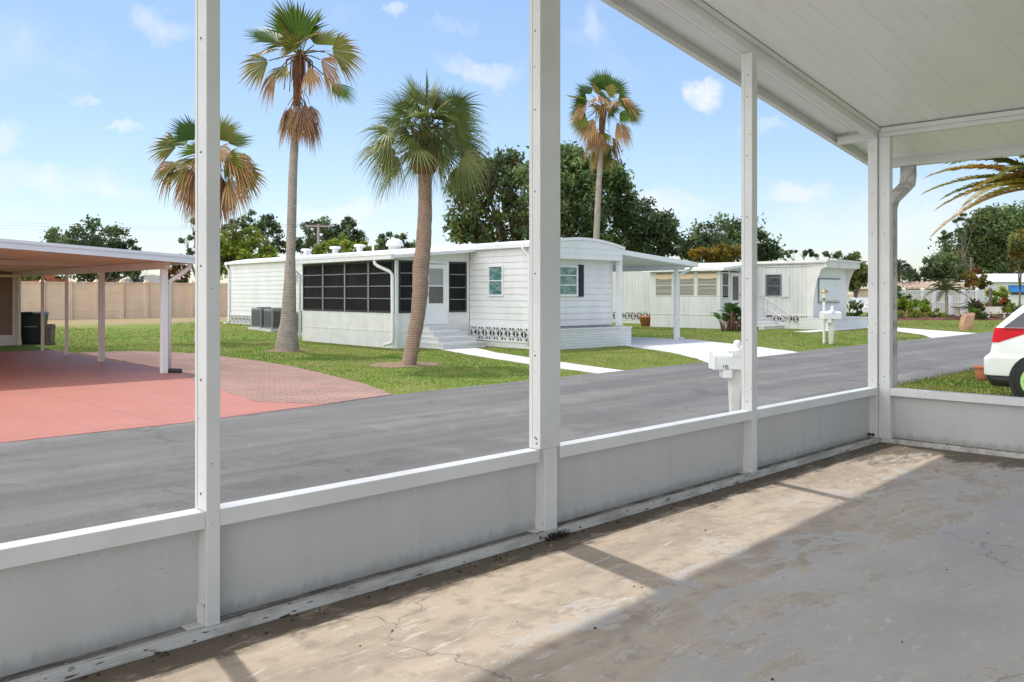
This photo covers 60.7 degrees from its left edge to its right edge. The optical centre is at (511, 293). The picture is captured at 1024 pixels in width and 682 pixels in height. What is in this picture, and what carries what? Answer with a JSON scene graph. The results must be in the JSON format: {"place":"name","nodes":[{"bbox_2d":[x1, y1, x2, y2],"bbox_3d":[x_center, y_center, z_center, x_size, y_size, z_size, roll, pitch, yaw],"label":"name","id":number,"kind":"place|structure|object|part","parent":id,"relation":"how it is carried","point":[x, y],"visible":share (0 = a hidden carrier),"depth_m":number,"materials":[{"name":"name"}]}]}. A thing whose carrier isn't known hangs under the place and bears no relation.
{"place":"outdoors","nodes":[
{"label":"outdoors","id":0,"kind":"place"},
{"bbox_2d":[0,238,194,372],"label":"carport","id":1,"kind":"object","parent":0,"point":[19,259],"depth_m":20.43,"materials":[{"name":"paint"}]},
{"bbox_2d":[0,350,323,442],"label":"driveway","id":2,"kind":"structure","parent":0,"point":[49,393],"depth_m":14.43,"materials":[{"name":"paint"}]},
{"bbox_2d":[0,332,992,542],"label":"road","id":3,"kind":"structure","parent":0,"point":[53,485],"depth_m":10.79,"materials":[{"name":"grey asphalt"}]},
{"bbox_2d":[0,295,1012,395],"bbox_3d":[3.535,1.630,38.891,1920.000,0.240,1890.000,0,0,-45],"label":"ground","id":4,"kind":"structure","parent":0,"point":[118,324],"depth_m":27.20,"materials":[{"name":"green plant"}]},
{"bbox_2d":[21,276,46,281],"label":"tree","id":5,"kind":"object","parent":4,"relation":"on","point":[34,278],"visible":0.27,"depth_m":67.97,"materials":[{"name":"green plant"}]},
{"bbox_2d":[21,311,48,343],"bbox_3d":[-16.038,1.176,29.347,0.782,1.117,0.978,0,0,-15],"label":"wheelie bin","id":6,"kind":"object","parent":4,"relation":"on","point":[30,327],"visible":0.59,"depth_m":28.96,"materials":[{"name":"plastic"}]},
{"bbox_2d":[21,275,64,302],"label":"red roof house","id":7,"kind":"structure","parent":4,"relation":"on","point":[48,277],"depth_m":73.04,"materials":[{"name":"white tile"}]},
{"bbox_2d":[44,324,55,344],"bbox_3d":[-15.344,1.368,29.000,0.310,0.700,0.304,0,0,-5],"label":"storage crate","id":8,"kind":"object","parent":4,"relation":"on","point":[49,334],"visible":0.72,"depth_m":28.87,"materials":[{"name":"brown plastic"}]},
{"bbox_2d":[39,214,147,283],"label":"oak tree","id":9,"kind":"object","parent":4,"relation":"on","point":[97,240],"visible":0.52,"depth_m":69.47,"materials":[{"name":"green plant"}]},
{"bbox_2d":[21,279,227,319],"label":"boundary wall","id":10,"kind":"structure","parent":4,"relation":"on","point":[123,299],"depth_m":52.42,"materials":[{"name":"beige concrete"}]},
{"bbox_2d":[112,274,189,310],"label":"white house","id":11,"kind":"structure","parent":4,"relation":"on","point":[151,278],"depth_m":75.80,"materials":[{"name":"plastic"}]},
{"bbox_2d":[21,321,301,347],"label":"grass","id":12,"kind":"structure","parent":4,"relation":"on","point":[191,330],"depth_m":34.56,"materials":[{"name":"green plant"}]},
{"bbox_2d":[0,222,331,243],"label":"utility pole","id":13,"kind":"object","parent":4,"relation":"on","point":[318,226],"visible":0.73,"depth_m":94.81,"materials":[{"name":"brown wood"}]},
{"bbox_2d":[159,264,192,301],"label":"tree","id":14,"kind":"object","parent":4,"relation":"on","point":[173,270],"visible":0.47,"depth_m":65.87,"materials":[{"name":"green plant"}]},
{"bbox_2d":[178,219,194,276],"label":"pine tree","id":15,"kind":"object","parent":4,"relation":"on","point":[188,250],"visible":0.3,"depth_m":77.92,"materials":[{"name":"green plant"}]},
{"bbox_2d":[147,112,267,339],"bbox_3d":[-11.045,-2.388,32.022,4.386,8.589,2.647,0,0,-1],"label":"fan palm","id":16,"kind":"object","parent":4,"relation":"on","point":[242,171],"visible":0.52,"depth_m":31.55,"materials":[{"name":"green plant"}]},
{"bbox_2d":[78,351,391,404],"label":"driveway pavers","id":17,"kind":"object","parent":4,"relation":"on","point":[256,381],"visible":0.65,"depth_m":17.35,"materials":[{"name":"brick"}]},
{"bbox_2d":[220,223,279,279],"bbox_3d":[-19.168,-1.646,61.811,5.728,6.911,4.132,0,0,-16],"label":"bushy tree","id":18,"kind":"object","parent":4,"relation":"on","point":[233,247],"visible":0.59,"depth_m":61.28,"materials":[{"name":"green plant"}]},
{"bbox_2d":[220,209,285,253],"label":"tree","id":19,"kind":"object","parent":4,"relation":"on","point":[271,223],"visible":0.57,"depth_m":81.47,"materials":[{"name":"green plant"}]},
{"bbox_2d":[248,307,270,329],"bbox_3d":[-10.964,1.144,38.689,1.000,1.055,1.000,0,0,43],"label":"air conditioner","id":20,"kind":"object","parent":4,"relation":"on","point":[257,318],"visible":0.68,"depth_m":38.31,"materials":[{"name":"grey metal"}]},
{"bbox_2d":[261,308,281,331],"bbox_3d":[-10.172,1.175,37.788,1.000,1.055,1.000,0,0,-41],"label":"air conditioner","id":21,"kind":"object","parent":4,"relation":"on","point":[272,316],"visible":0.71,"depth_m":37.39,"materials":[{"name":"grey metal"}]},
{"bbox_2d":[264,349,311,351],"bbox_3d":[-6.769,1.753,26.626,1.344,0.030,1.319,0,0,-2],"label":"soil patch","id":22,"kind":"object","parent":4,"relation":"on","point":[274,350],"visible":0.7,"depth_m":26.56,"materials":[{"name":"beige soil"}]},
{"bbox_2d":[296,311,301,335],"bbox_3d":[-8.362,1.242,35.651,1.000,1.055,1.000,0,0,-41],"label":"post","id":23,"kind":"object","parent":4,"relation":"on","point":[301,321],"visible":0.2,"depth_m":35.16,"materials":[{"name":"grey metal"}]},
{"bbox_2d":[236,0,365,350],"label":"fan palm","id":24,"kind":"object","parent":4,"relation":"on","point":[294,28],"visible":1,"depth_m":26.63,"materials":[{"name":"green plant"}]},
{"bbox_2d":[296,215,368,254],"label":"oak tree","id":25,"kind":"object","parent":4,"relation":"on","point":[347,225],"visible":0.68,"depth_m":99.61,"materials":[{"name":"green plant"}]},
{"bbox_2d":[311,234,377,254],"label":"bushy tree","id":26,"kind":"object","parent":4,"relation":"on","point":[344,242],"visible":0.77,"depth_m":69.81,"materials":[{"name":"green plant"}]},
{"bbox_2d":[371,231,415,250],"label":"oak tree","id":27,"kind":"object","parent":4,"relation":"on","point":[380,241],"visible":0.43,"depth_m":94.66,"materials":[{"name":"green plant"}]},
{"bbox_2d":[365,362,442,367],"bbox_3d":[-2.629,1.753,21.405,1.912,0.030,1.695,0,0,-22],"label":"soil patch","id":28,"kind":"object","parent":4,"relation":"on","point":[418,364],"visible":0.81,"depth_m":21.16,"materials":[{"name":"brown soil"}]},
{"bbox_2d":[348,70,497,364],"bbox_3d":[-2.212,-1.731,21.369,3.890,7.344,3.616,0,0,-45],"label":"cabbage palm","id":29,"kind":"object","parent":4,"relation":"on","point":[427,153],"visible":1,"depth_m":21.08,"materials":[{"name":"green plant"}]},
{"bbox_2d":[224,237,698,349],"bbox_3d":[-4.786,-0.055,37.168,11.925,4.410,23.440,0,0,-41],"label":"mobile home","id":30,"kind":"object","parent":4,"relation":"on","point":[478,296],"visible":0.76,"depth_m":28.96,"materials":[{"name":"white metal"}]},
{"bbox_2d":[303,264,321,310],"bbox_3d":[-7.189,-0.215,31.608,0.050,1.670,1.460,0,0,-41],"label":"sunroom window","id":31,"kind":"structure","parent":30,"relation":"in","point":[312,273],"depth_m":31.65,"materials":[{"name":"grey"}]},
{"bbox_2d":[323,263,343,310],"bbox_3d":[-6.197,-0.215,30.487,0.050,1.670,1.460,0,0,-41],"label":"sunroom window","id":32,"kind":"structure","parent":30,"relation":"in","point":[333,273],"depth_m":30.53,"materials":[{"name":"grey"}]},
{"bbox_2d":[345,261,367,311],"bbox_3d":[-5.209,-0.215,29.355,0.050,1.670,1.460,0,0,-41],"label":"sunroom window","id":33,"kind":"structure","parent":30,"relation":"in","point":[356,273],"depth_m":29.38,"materials":[{"name":"grey glass"}]},
{"bbox_2d":[368,260,393,312],"bbox_3d":[-4.219,-0.215,28.228,0.050,1.670,1.460,0,0,-41],"label":"sunroom window","id":34,"kind":"structure","parent":30,"relation":"in","point":[379,281],"depth_m":28.29,"materials":[{"name":"grey"}]},
{"bbox_2d":[398,260,412,312],"bbox_3d":[-3.285,-0.210,27.913,0.790,1.660,0.050,0,0,-41],"label":"sunroom window","id":35,"kind":"structure","parent":30,"relation":"in","point":[405,278],"depth_m":27.80,"materials":[{"name":"grey"}]},
{"bbox_2d":[424,261,448,324],"bbox_3d":[-2.478,-0.010,28.575,1.020,2.080,0.120,0,0,-41],"label":"door","id":36,"kind":"structure","parent":30,"relation":"in","point":[437,308],"depth_m":28.64,"materials":[{"name":"white metal"}]},
{"bbox_2d":[449,262,466,311],"bbox_3d":[-1.824,-0.210,29.197,0.760,1.660,0.050,0,0,-41],"label":"sunroom window","id":37,"kind":"structure","parent":30,"relation":"in","point":[457,270],"depth_m":29.21,"materials":[{"name":"grey"}]},
{"bbox_2d":[488,265,503,295],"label":"window","id":38,"kind":"structure","parent":30,"relation":"in","point":[495,272],"depth_m":28.46,"materials":[{"name":"teal glass"}]},
{"bbox_2d":[560,265,577,295],"bbox_3d":[1.700,-0.400,28.070,1.150,0.980,0.070,0,0,-41],"label":"window","id":39,"kind":"structure","parent":30,"relation":"in","point":[568,274],"depth_m":28.17,"materials":[{"name":"teal glass"}]},
{"bbox_2d":[441,145,581,243],"bbox_3d":[-0.012,-3.963,56.407,8.867,11.566,5.924,0,0,11],"label":"oak tree","id":40,"kind":"object","parent":4,"relation":"on","point":[509,182],"visible":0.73,"depth_m":55.44,"materials":[{"name":"green plant"}]},
{"bbox_2d":[65,442,1023,681],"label":"porch floor","id":41,"kind":"structure","parent":4,"relation":"on","point":[848,597],"depth_m":4.24,"materials":[{"name":"paint"}]},
{"bbox_2d":[0,0,1023,681],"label":"screen porch","id":42,"kind":"object","parent":41,"relation":"on","point":[880,88],"visible":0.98,"depth_m":5.41,"materials":[{"name":"paint"}]},
{"bbox_2d":[80,449,996,680],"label":"leaf debris","id":43,"kind":"object","parent":41,"relation":"on","point":[161,655],"visible":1,"depth_m":4.42,"materials":[{"name":"brown plant"}]},
{"bbox_2d":[539,526,580,544],"bbox_3d":[0.305,1.475,5.357,0.375,0.055,0.092,0,0,-45],"label":"dirt pile","id":44,"kind":"object","parent":41,"relation":"on","point":[557,535],"visible":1,"depth_m":5.34,"materials":[{"name":"black soil"}]},
{"bbox_2d":[522,140,635,245],"bbox_3d":[4.301,-4.382,59.655,8.605,12.400,7.361,0,0,-45],"label":"oak tree","id":45,"kind":"object","parent":4,"relation":"on","point":[577,180],"visible":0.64,"depth_m":58.84,"materials":[{"name":"green plant"}]},
{"bbox_2d":[565,69,645,238],"bbox_3d":[5.046,-4.742,46.949,4.380,14.942,2.731,0,0,-22],"label":"fan palm","id":46,"kind":"object","parent":4,"relation":"on","point":[630,113],"visible":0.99,"depth_m":46.82,"materials":[{"name":"green plant"}]},
{"bbox_2d":[591,189,685,256],"bbox_3d":[8.555,-2.965,62.002,5.958,9.622,6.783,0,0,-45],"label":"oak tree","id":47,"kind":"object","parent":4,"relation":"on","point":[660,231],"visible":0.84,"depth_m":60.97,"materials":[{"name":"green plant"}]},
{"bbox_2d":[638,316,649,325],"bbox_3d":[7.043,1.478,46.200,0.760,0.540,0.760,0,0,-45],"label":"terracotta pot","id":48,"kind":"object","parent":4,"relation":"on","point":[644,320],"visible":0.92,"depth_m":45.96,"materials":[{"name":"ceramic"}]},
{"bbox_2d":[625,337,797,362],"bbox_3d":[3.038,1.761,32.190,7.162,0.050,19.834,0,0,-30],"label":"driveway concrete","id":49,"kind":"object","parent":4,"relation":"on","point":[699,349],"visible":0.33,"depth_m":28.00,"materials":[{"name":"white concrete"}]},
{"bbox_2d":[688,240,740,262],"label":"croton tree","id":50,"kind":"object","parent":4,"relation":"on","point":[720,253],"visible":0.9,"depth_m":59.62,"materials":[{"name":"yellow plant"}]},
{"bbox_2d":[709,340,740,411],"bbox_3d":[2.967,1.212,11.749,0.586,1.170,0.295,0,0,-2],"label":"mailbox","id":51,"kind":"object","parent":4,"relation":"on","point":[727,364],"visible":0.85,"depth_m":11.68,"materials":[{"name":"white plastic"}]},
{"bbox_2d":[709,351,715,369],"bbox_3d":[2.687,0.896,11.740,0.027,0.242,0.295,0,0,-2],"label":"door","id":52,"kind":"structure","parent":51,"relation":"in","point":[712,357],"depth_m":11.68,"materials":[{"name":"white plastic"}]},
{"bbox_2d":[713,303,740,331],"bbox_3d":[10.173,1.120,40.406,1.981,1.393,1.699,0,0,11],"label":"banana plant","id":53,"kind":"object","parent":4,"relation":"on","point":[733,311],"visible":0.81,"depth_m":40.25,"materials":[{"name":"green plant"}]},
{"bbox_2d":[676,211,785,262],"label":"oak tree","id":54,"kind":"object","parent":4,"relation":"on","point":[731,236],"visible":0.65,"depth_m":71.45,"materials":[{"name":"green plant"}]},
{"bbox_2d":[613,260,867,329],"bbox_3d":[9.182,0.255,48.370,7.170,3.790,18.100,0,0,-45],"label":"mobile home","id":55,"kind":"object","parent":4,"relation":"on","point":[789,296],"visible":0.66,"depth_m":43.73,"materials":[{"name":"white metal"}]},
{"bbox_2d":[655,272,671,295],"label":"sunroom window","id":56,"kind":"structure","parent":55,"relation":"in","point":[663,280],"depth_m":45.16,"materials":[{"name":"beige glass"}]},
{"bbox_2d":[679,271,694,295],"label":"sunroom window","id":57,"kind":"structure","parent":55,"relation":"in","point":[687,280],"depth_m":44.12,"materials":[{"name":"beige glass"}]},
{"bbox_2d":[697,271,716,295],"bbox_3d":[9.666,-0.480,43.310,0.040,1.240,1.140,0,0,-45],"label":"sunroom window","id":58,"kind":"structure","parent":55,"relation":"in","point":[706,280],"depth_m":43.33,"materials":[{"name":"beige glass"}]},
{"bbox_2d":[721,272,728,297],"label":"sunroom window","id":59,"kind":"structure","parent":55,"relation":"in","point":[724,275],"depth_m":43.06,"materials":[{"name":"grey glass"}]},
{"bbox_2d":[730,273,739,306],"bbox_3d":[11.183,0.000,43.731,0.900,2.060,0.110,0,0,-45],"label":"door","id":60,"kind":"structure","parent":55,"relation":"in","point":[734,277],"depth_m":43.72,"materials":[{"name":"metal"}]},
{"bbox_2d":[766,274,780,295],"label":"window","id":61,"kind":"structure","parent":55,"relation":"in","point":[773,281],"depth_m":43.85,"materials":[{"name":"grey glass"}]},
{"bbox_2d":[820,279,839,300],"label":"window cover","id":62,"kind":"structure","parent":55,"relation":"in","point":[831,285],"depth_m":43.58,"materials":[{"name":"white metal"}]},
{"bbox_2d":[609,323,926,351],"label":"grass","id":63,"kind":"structure","parent":4,"relation":"on","point":[837,336],"depth_m":35.39,"materials":[{"name":"green plant"}]},
{"bbox_2d":[781,249,850,260],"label":"flat top tree","id":64,"kind":"object","parent":4,"relation":"on","point":[837,254],"visible":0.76,"depth_m":87.88,"materials":[{"name":"green plant"}]},
{"bbox_2d":[819,288,828,342],"bbox_3d":[10.915,0.810,30.600,0.340,1.980,0.332,0,0,-45],"label":"lamp post","id":65,"kind":"object","parent":4,"relation":"on","point":[823,293],"visible":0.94,"depth_m":30.55,"materials":[{"name":"white metal"}]},
{"bbox_2d":[819,306,841,343],"bbox_3d":[10.996,1.120,30.197,0.661,1.370,0.326,0,0,-10],"label":"mailbox","id":66,"kind":"object","parent":4,"relation":"on","point":[829,317],"visible":0.94,"depth_m":30.12,"materials":[{"name":"white plastic"}]},
{"bbox_2d":[819,311,824,318],"bbox_3d":[10.686,0.751,30.142,0.030,0.283,0.326,0,0,-10],"label":"door","id":67,"kind":"structure","parent":66,"relation":"in","point":[821,314],"depth_m":30.12,"materials":[{"name":"white plastic"}]},
{"bbox_2d":[841,250,867,315],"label":"shade tree","id":68,"kind":"object","parent":4,"relation":"on","point":[859,279],"visible":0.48,"depth_m":65.49,"materials":[{"name":"green plant"}]},
{"bbox_2d":[846,299,867,315],"bbox_3d":[17.943,1.114,46.479,1.463,1.646,1.300,0,0,-6],"label":"hedge shrub","id":69,"kind":"object","parent":4,"relation":"on","point":[854,305],"visible":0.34,"depth_m":46.32,"materials":[{"name":"green plant"}]},
{"bbox_2d":[846,297,867,315],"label":"parked car","id":70,"kind":"object","parent":4,"relation":"on","point":[864,301],"visible":0.26,"depth_m":65.06,"materials":[{"name":"white"}]},
{"bbox_2d":[758,367,1014,406],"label":"grass","id":71,"kind":"structure","parent":4,"relation":"on","point":[969,377],"depth_m":16.59,"materials":[{"name":"green plant"}]},
{"bbox_2d":[897,259,915,283],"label":"tree","id":72,"kind":"object","parent":4,"relation":"on","point":[901,265],"visible":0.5,"depth_m":77.67,"materials":[{"name":"green plant"}]},
{"bbox_2d":[859,281,978,312],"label":"tan house","id":73,"kind":"structure","parent":4,"relation":"on","point":[907,285],"depth_m":76.00,"materials":[{"name":"tile"}]},
{"bbox_2d":[867,326,974,337],"bbox_3d":[16.325,1.761,44.893,6.817,0.050,20.666,0,0,-18],"label":"driveway concrete","id":74,"kind":"object","parent":4,"relation":"on","point":[932,333],"visible":0.27,"depth_m":38.70,"materials":[{"name":"white concrete"}]},
{"bbox_2d":[900,254,964,281],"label":"oak tree","id":75,"kind":"object","parent":4,"relation":"on","point":[936,266],"visible":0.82,"depth_m":85.30,"materials":[{"name":"green plant"}]},
{"bbox_2d":[899,288,988,314],"bbox_3d":[29.933,0.730,61.502,8.227,2.240,0.220,0,0,-7],"label":"garden fence","id":76,"kind":"object","parent":4,"relation":"on","point":[980,295],"visible":0.38,"depth_m":61.61,"materials":[{"name":"white plastic"}]},
{"bbox_2d":[897,314,1010,319],"bbox_3d":[29.714,1.586,59.050,9.457,0.388,4.732,0,0,-2],"label":"flower bed","id":77,"kind":"object","parent":4,"relation":"on","point":[992,317],"visible":0.38,"depth_m":57.20,"materials":[{"name":"plant"}]},
{"bbox_2d":[897,310,915,319],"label":"ground shrub","id":78,"kind":"object","parent":77,"relation":"on","point":[900,313],"visible":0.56,"depth_m":57.27,"materials":[{"name":"green plant"}]},
{"bbox_2d":[897,285,919,311],"bbox_3d":[26.266,0.489,59.953,3.026,2.636,1.874,0,0,-15],"label":"hedge shrub","id":79,"kind":"object","parent":77,"relation":"on","point":[900,295],"visible":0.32,"depth_m":59.62,"materials":[{"name":"green plant"}]},
{"bbox_2d":[897,296,931,314],"bbox_3d":[27.055,1.012,59.319,2.940,1.663,1.800,0,0,14],"label":"hedge shrub","id":80,"kind":"object","parent":77,"relation":"on","point":[923,305],"visible":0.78,"depth_m":59.16,"materials":[{"name":"green plant"}]},
{"bbox_2d":[905,308,929,317],"bbox_3d":[26.767,1.422,57.605,1.906,0.934,0.770,0,0,-15],"label":"ground shrub","id":81,"kind":"object","parent":77,"relation":"on","point":[918,312],"visible":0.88,"depth_m":57.55,"materials":[{"name":"green plant"}]},
{"bbox_2d":[928,308,948,317],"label":"ground shrub","id":82,"kind":"object","parent":77,"relation":"on","point":[943,314],"visible":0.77,"depth_m":57.66,"materials":[{"name":"green plant"}]},
{"bbox_2d":[923,278,968,315],"bbox_3d":[28.864,0.450,58.280,2.925,3.001,2.735,0,0,-8],"label":"young palm","id":83,"kind":"object","parent":77,"relation":"on","point":[946,286],"visible":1,"depth_m":58.11,"materials":[{"name":"green plant"}]},
{"bbox_2d":[950,306,963,315],"bbox_3d":[29.785,1.260,58.500,0.840,0.780,0.840,0,0,-45],"label":"birdbath","id":84,"kind":"object","parent":77,"relation":"on","point":[957,309],"visible":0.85,"depth_m":58.37,"materials":[{"name":"stone"}]},
{"bbox_2d":[959,298,987,312],"bbox_3d":[31.037,1.118,58.781,2.144,1.665,2.148,0,0,-45],"label":"cycad","id":85,"kind":"object","parent":77,"relation":"on","point":[972,302],"visible":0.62,"depth_m":58.77,"materials":[{"name":"green plant"}]},
{"bbox_2d":[967,304,988,319],"bbox_3d":[30.477,1.261,57.230,1.459,1.094,1.088,0,0,17],"label":"round shrub","id":86,"kind":"object","parent":77,"relation":"on","point":[978,312],"visible":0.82,"depth_m":57.11,"materials":[{"name":"green plant"}]},
{"bbox_2d":[973,301,985,310],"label":"croton shrub","id":87,"kind":"object","parent":77,"relation":"on","point":[980,305],"visible":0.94,"depth_m":57.53,"materials":[{"name":"red plant"}]},
{"bbox_2d":[989,288,991,314],"bbox_3d":[32.544,0.680,59.500,0.220,2.140,0.220,0,0,-45],"label":"wooden post","id":88,"kind":"object","parent":77,"relation":"on","point":[990,297],"visible":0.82,"depth_m":59.41,"materials":[{"name":"grey wood"}]},
{"bbox_2d":[984,286,1011,314],"bbox_3d":[33.419,0.638,60.174,1.752,2.331,1.663,0,0,-45],"label":"lime shrub","id":89,"kind":"object","parent":77,"relation":"on","point":[1002,294],"visible":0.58,"depth_m":60.09,"materials":[{"name":"green plant"}]},
{"bbox_2d":[996,296,1009,314],"bbox_3d":[33.131,1.006,59.014,0.851,1.591,0.867,0,0,-45],"label":"croton shrub","id":90,"kind":"object","parent":77,"relation":"on","point":[1001,303],"visible":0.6,"depth_m":58.90,"materials":[{"name":"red plant"}]},
{"bbox_2d":[1000,301,1023,315],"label":"round shrub","id":91,"kind":"object","parent":77,"relation":"on","point":[1010,307],"visible":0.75,"depth_m":57.73,"materials":[{"name":"green plant"}]},
{"bbox_2d":[938,213,977,271],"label":"pine tree","id":92,"kind":"object","parent":4,"relation":"on","point":[960,230],"visible":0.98,"depth_m":87.74,"materials":[{"name":"green plant"}]},
{"bbox_2d":[959,313,975,329],"bbox_3d":[21.643,1.333,41.513,0.782,0.833,0.426,0,0,-7],"label":"paper sack","id":93,"kind":"object","parent":4,"relation":"on","point":[966,321],"visible":0.97,"depth_m":41.34,"materials":[{"name":"beige paper"}]},
{"bbox_2d":[967,257,974,269],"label":"utility pole","id":94,"kind":"object","parent":4,"relation":"on","point":[970,265],"visible":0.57,"depth_m":83.96,"materials":[{"name":"brown wood"}]},
{"bbox_2d":[921,155,1023,239],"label":"date palm","id":95,"kind":"object","parent":4,"relation":"on","point":[1014,181],"visible":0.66,"depth_m":16.23,"materials":[{"name":"green plant"}]},
{"bbox_2d":[957,266,993,294],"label":"croton tree","id":96,"kind":"object","parent":4,"relation":"on","point":[969,277],"visible":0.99,"depth_m":71.80,"materials":[{"name":"green plant"}]},
{"bbox_2d":[928,197,1023,279],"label":"oak tree","id":97,"kind":"object","parent":4,"relation":"on","point":[994,229],"visible":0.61,"depth_m":90.64,"materials":[{"name":"green plant"}]},
{"bbox_2d":[974,365,987,380],"bbox_3d":[9.476,1.605,17.600,0.330,0.290,0.325,0,0,-45],"label":"terracotta pot","id":98,"kind":"object","parent":4,"relation":"on","point":[979,371],"visible":0.62,"depth_m":17.51,"materials":[{"name":"ceramic"}]},
{"bbox_2d":[983,307,1006,317],"bbox_3d":[31.765,1.320,57.578,1.320,0.860,0.597,0,0,0],"label":"garden bench","id":99,"kind":"object","parent":4,"relation":"on","point":[994,309],"visible":0.84,"depth_m":57.75,"materials":[{"name":"stone"}]},
{"bbox_2d":[984,305,1023,396],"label":"parked car","id":100,"kind":"object","parent":4,"relation":"on","point":[1004,362],"visible":0.98,"depth_m":13.99,"materials":[{"name":"white metal"}]},
{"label":"quarter window","id":101,"kind":"part","parent":100,"relation":"part of","materials":[{"name":"grey glass"}]},
{"bbox_2d":[1005,229,1023,308],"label":"shade tree","id":102,"kind":"object","parent":4,"relation":"on","point":[1015,245],"visible":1,"depth_m":51.62,"materials":[{"name":"green plant"}]},
{"bbox_2d":[0,0,1023,294],"label":"sky","id":103,"kind":"structure","parent":0,"point":[87,86],"materials":[{"name":"blue"}]},
{"bbox_2d":[441,348,624,373],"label":"path","id":104,"kind":"structure","parent":0,"point":[515,358],"depth_m":23.28,"materials":[{"name":"white concrete"}]},
{"bbox_2d":[793,327,867,331],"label":"path","id":105,"kind":"structure","parent":0,"point":[827,330],"depth_m":40.69,"materials":[{"name":"white concrete"}]},
{"bbox_2d":[844,318,1003,332],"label":"grass","id":106,"kind":"structure","parent":0,"point":[934,326],"depth_m":47.34,"materials":[{"name":"green plant"}]},
{"bbox_2d":[960,274,1023,313],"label":"awning house","id":107,"kind":"structure","parent":0,"point":[1010,281],"depth_m":74.00,"materials":[{"name":"white plastic"}]},
{"bbox_2d":[1009,292,1023,295],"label":"window","id":108,"kind":"structure","parent":107,"relation":"in","point":[1013,293],"depth_m":73.99,"materials":[{"name":"white plastic"}]}
]}

